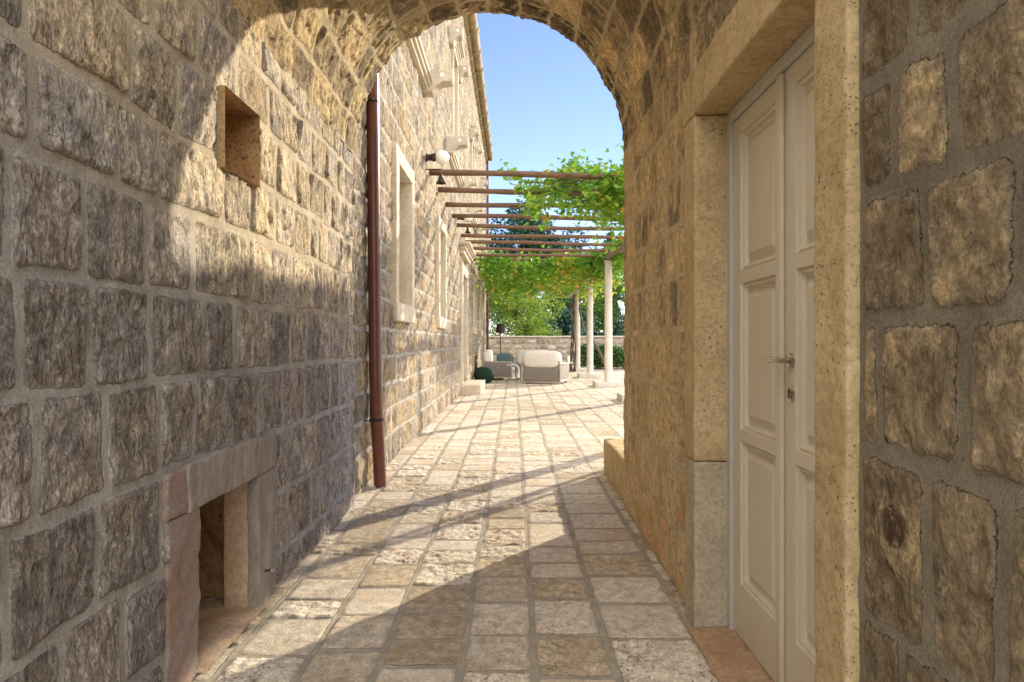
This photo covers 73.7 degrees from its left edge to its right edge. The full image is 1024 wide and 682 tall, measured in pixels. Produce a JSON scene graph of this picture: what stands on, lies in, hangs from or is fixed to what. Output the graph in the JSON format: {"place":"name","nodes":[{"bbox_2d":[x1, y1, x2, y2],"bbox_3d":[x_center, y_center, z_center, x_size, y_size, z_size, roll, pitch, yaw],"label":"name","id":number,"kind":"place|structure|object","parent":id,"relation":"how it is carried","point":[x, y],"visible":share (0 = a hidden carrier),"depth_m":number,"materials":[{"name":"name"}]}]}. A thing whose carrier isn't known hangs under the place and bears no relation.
{"place":"outdoors","nodes":[
{"label":"outdoors","id":0,"kind":"place"},
{"bbox_2d":[192,452,717,681],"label":"passage paving","id":1,"kind":"structure","parent":0,"point":[484,567],"depth_m":3.56,"materials":[{"name":"beige stone"}]},
{"bbox_2d":[603,438,624,502],"bbox_3d":[1.234,1.140,6.076,0.680,0.379,1.352,0,0,0],"label":"stone ledge","id":2,"kind":"object","parent":1,"relation":"on","point":[613,468],"visible":0.26,"depth_m":6.09,"materials":[{"name":"stone"}]},
{"bbox_2d":[401,366,624,452],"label":"terrace paving","id":3,"kind":"structure","parent":0,"point":[574,413],"depth_m":11.36,"materials":[{"name":"beige stone"}]},
{"bbox_2d":[352,13,493,497],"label":"stone house","id":4,"kind":"structure","parent":3,"relation":"on","point":[432,94],"depth_m":9.65,"materials":[{"name":"stone"}]},
{"bbox_2d":[364,73,385,488],"bbox_3d":[-1.222,-0.850,6.065,0.137,4.301,0.250,0,0,44],"label":"downpipe","id":5,"kind":"object","parent":4,"relation":"attached to","point":[376,420],"visible":0.95,"depth_m":6.01,"materials":[{"name":"metal"}]},
{"bbox_2d":[390,143,414,323],"bbox_3d":[-1.388,-1.169,7.939,0.344,1.905,1.316,0,0,0],"label":"window","id":6,"kind":"structure","parent":4,"relation":"in","point":[402,177],"depth_m":8.42,"materials":[{"name":"stone"}]},
{"bbox_2d":[426,169,445,184],"bbox_3d":[-1.134,-2.430,10.103,0.315,0.240,0.150,0,0,0],"label":"bell","id":7,"kind":"object","parent":4,"relation":"attached to","point":[440,181],"visible":1,"depth_m":10.09,"materials":[{"name":"metal"}]},
{"bbox_2d":[425,150,448,164],"bbox_3d":[-1.090,-2.690,10.003,0.345,0.210,0.209,0,0,0],"label":"wall lamp","id":8,"kind":"object","parent":4,"relation":"attached to","point":[440,157],"visible":1,"depth_m":9.95,"materials":[{"name":"glass"}]},
{"bbox_2d":[435,215,446,328],"bbox_3d":[-1.377,-1.169,12.094,0.345,1.905,1.285,0,0,0],"label":"window","id":9,"kind":"structure","parent":4,"relation":"in","point":[441,240],"depth_m":12.56,"materials":[{"name":"stone"}]},
{"bbox_2d":[450,48,458,161],"bbox_3d":[-1.369,-5.051,14.804,0.345,2.466,1.266,0,0,0],"label":"window","id":10,"kind":"structure","parent":4,"relation":"in","point":[454,96],"depth_m":15.30,"materials":[{"name":"stone"}]},
{"bbox_2d":[460,262,467,383],"bbox_3d":[-1.365,-0.434,17.704,0.336,2.974,2.085,0,0,0],"label":"doorway","id":11,"kind":"structure","parent":4,"relation":"in","point":[463,271],"depth_m":18.50,"materials":[{"name":"stone"}]},
{"bbox_2d":[457,213,471,221],"bbox_3d":[-1.074,-2.820,15.603,0.345,0.210,0.209,0,0,0],"label":"wall lamp","id":12,"kind":"object","parent":4,"relation":"attached to","point":[467,219],"visible":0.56,"depth_m":15.55,"materials":[{"name":"glass"}]},
{"bbox_2d":[470,141,474,202],"bbox_3d":[-1.351,-5.048,21.304,0.346,2.465,1.266,0,0,0],"label":"window","id":13,"kind":"structure","parent":4,"relation":"in","point":[472,143],"depth_m":20.68,"materials":[{"name":"stone"}]},
{"bbox_2d":[472,274,476,334],"bbox_3d":[-1.347,-1.169,22.379,0.346,1.904,1.297,0,0,0],"label":"window","id":14,"kind":"structure","parent":4,"relation":"in","point":[474,281],"depth_m":21.74,"materials":[{"name":"stone"}]},
{"bbox_2d":[479,286,482,334],"bbox_3d":[-1.336,-1.169,26.479,0.347,1.906,1.295,0,0,0],"label":"window","id":15,"kind":"structure","parent":4,"relation":"in","point":[480,289],"depth_m":25.83,"materials":[{"name":"stone"}]},
{"bbox_2d":[481,194,483,233],"bbox_3d":[-1.332,-5.049,27.803,0.346,2.467,1.267,0,0,0],"label":"window","id":16,"kind":"structure","parent":4,"relation":"in","point":[482,195],"depth_m":27.18,"materials":[{"name":"stone"}]},
{"bbox_2d":[486,159,488,349],"bbox_3d":[-1.131,-3.575,31.703,0.120,9.750,0.120,0,0,0],"label":"downpipe","id":17,"kind":"object","parent":4,"relation":"attached to","point":[487,292],"visible":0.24,"depth_m":31.66,"materials":[{"name":"brown metal"}]},
{"bbox_2d":[460,380,484,394],"bbox_3d":[-1.011,1.198,17.753,0.530,0.255,2.404,0,0,0],"label":"doorstep","id":18,"kind":"object","parent":3,"relation":"on","point":[472,387],"visible":0.92,"depth_m":16.55,"materials":[{"name":"stone"}]},
{"bbox_2d":[474,366,494,382],"bbox_3d":[-0.871,1.040,21.302,0.660,0.500,0.660,0,0,0],"label":"pouf","id":19,"kind":"object","parent":3,"relation":"on","point":[486,373],"visible":0.83,"depth_m":21.06,"materials":[{"name":"green fabric"}]},
{"bbox_2d":[482,350,511,379],"bbox_3d":[-0.497,0.800,23.602,1.023,1.000,2.019,0,0,0],"label":"lounge sofa","id":20,"kind":"object","parent":3,"relation":"on","point":[501,369],"visible":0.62,"depth_m":22.60,"materials":[{"name":"fabric"}]},
{"bbox_2d":[496,353,513,362],"bbox_3d":[-0.230,0.590,23.131,0.590,0.360,0.400,0,0,0],"label":"throw pillow","id":21,"kind":"object","parent":20,"relation":"on","point":[504,357],"visible":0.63,"depth_m":22.94,"materials":[{"name":"teal fabric"}]},
{"bbox_2d":[506,364,519,378],"bbox_3d":[0.039,1.016,22.920,0.478,0.482,0.848,0,0,0],"label":"throw blanket","id":22,"kind":"object","parent":20,"relation":"on","point":[517,370],"visible":0.88,"depth_m":22.59,"materials":[{"name":"white fabric"}]},
{"bbox_2d":[496,324,505,352],"bbox_3d":[-0.428,0.330,25.601,0.380,1.940,0.380,0,0,0],"label":"floor lamp","id":23,"kind":"object","parent":3,"relation":"on","point":[500,328],"visible":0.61,"depth_m":25.47,"materials":[{"name":"fabric"}]},
{"bbox_2d":[429,169,624,401],"bbox_3d":[1.038,-0.681,20.595,4.624,4.013,22.011,0,0,0],"label":"pergola","id":24,"kind":"object","parent":3,"relation":"on","point":[607,381],"visible":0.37,"depth_m":16.84,"materials":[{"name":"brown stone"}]},
{"bbox_2d":[515,350,546,378],"bbox_3d":[0.861,0.800,23.386,1.269,1.000,1.024,0,0,20],"label":"lounge chair","id":25,"kind":"object","parent":3,"relation":"on","point":[519,357],"visible":0.15,"depth_m":23.09,"materials":[{"name":"metal"}]},
{"bbox_2d":[521,351,568,383],"bbox_3d":[1.035,0.800,21.185,1.269,1.000,1.024,0,0,20],"label":"lounge chair","id":26,"kind":"object","parent":3,"relation":"on","point":[544,366],"visible":1,"depth_m":20.73,"materials":[{"name":"fabric"}]},
{"bbox_2d":[475,231,624,371],"bbox_3d":[1.448,-0.949,24.451,5.245,4.557,13.481,0,0,0],"label":"grapevine","id":27,"kind":"object","parent":3,"relation":"on","point":[566,275],"visible":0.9,"depth_m":22.13,"materials":[{"name":"green plant"}]},
{"bbox_2d":[498,143,624,253],"bbox_3d":[2.419,-1.403,11.696,5.473,5.419,4.395,0,0,0],"label":"grapevine","id":28,"kind":"object","parent":3,"relation":"on","point":[608,205],"visible":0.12,"depth_m":11.11,"materials":[{"name":"green plant"}]},
{"bbox_2d":[572,343,623,368],"bbox_3d":[7.926,0.664,31.954,10.306,1.329,2.072,0,0,0],"label":"hedge","id":29,"kind":"object","parent":3,"relation":"on","point":[617,356],"visible":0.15,"depth_m":31.53,"materials":[{"name":"green plant"}]},
{"bbox_2d":[477,13,623,335],"label":"sky","id":30,"kind":"structure","parent":0,"point":[547,101],"materials":[{"name":"blue"}]},
{"label":"ground","id":31,"kind":"structure","parent":0,"visible":0},
{"bbox_2d":[489,246,504,324],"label":"pine tree","id":32,"kind":"object","parent":31,"relation":"on","point":[495,305],"visible":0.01,"depth_m":62.81,"materials":[{"name":"green plant"}]},
{"bbox_2d":[489,293,506,326],"bbox_3d":[-2.601,-1.437,40.451,5.076,5.585,4.142,0,0,0],"label":"broadleaf tree","id":33,"kind":"object","parent":31,"relation":"on","point":[496,304],"visible":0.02,"depth_m":39.77,"materials":[{"name":"green plant"}]},
{"bbox_2d":[0,0,1023,681],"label":"stone archway","id":34,"kind":"object","parent":31,"relation":"on","point":[824,340],"visible":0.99,"depth_m":2.33,"materials":[{"name":"stone"}]},
{"bbox_2d":[727,21,815,681],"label":"double door","id":35,"kind":"structure","parent":34,"relation":"in","point":[771,136],"depth_m":2.61,"materials":[{"name":"white wood"}]},
{"bbox_2d":[489,199,556,317],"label":"pine tree","id":36,"kind":"object","parent":31,"relation":"on","point":[517,221],"visible":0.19,"depth_m":58.51,"materials":[{"name":"green plant"}]},
{"bbox_2d":[489,290,565,335],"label":"broadleaf tree","id":37,"kind":"object","parent":31,"relation":"on","point":[520,326],"visible":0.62,"depth_m":40.50,"materials":[{"name":"green plant"}]},
{"bbox_2d":[512,223,590,320],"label":"pine tree","id":38,"kind":"object","parent":31,"relation":"on","point":[564,240],"visible":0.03,"depth_m":60.95,"materials":[{"name":"green plant"}]},
{"bbox_2d":[489,336,623,365],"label":"garden wall","id":39,"kind":"structure","parent":31,"relation":"on","point":[513,345],"depth_m":35.98,"materials":[{"name":"stone"}]},
{"bbox_2d":[534,286,586,335],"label":"conifer","id":40,"kind":"object","parent":31,"relation":"on","point":[563,323],"visible":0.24,"depth_m":49.51,"materials":[{"name":"green plant"}]},
{"bbox_2d":[566,247,624,335],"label":"conifer","id":41,"kind":"object","parent":31,"relation":"on","point":[617,327],"visible":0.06,"depth_m":55.15,"materials":[{"name":"green plant"}]},
{"bbox_2d":[581,272,623,329],"bbox_3d":[5.218,-1.835,37.540,3.917,6.381,3.784,0,0,-27],"label":"broadleaf tree","id":42,"kind":"object","parent":31,"relation":"on","point":[599,310],"visible":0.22,"depth_m":37.36,"materials":[{"name":"green plant"}]},
{"bbox_2d":[596,232,624,335],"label":"conifer","id":43,"kind":"object","parent":31,"relation":"on","point":[621,332],"visible":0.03,"depth_m":65.40,"materials":[{"name":"green plant"}]}
]}

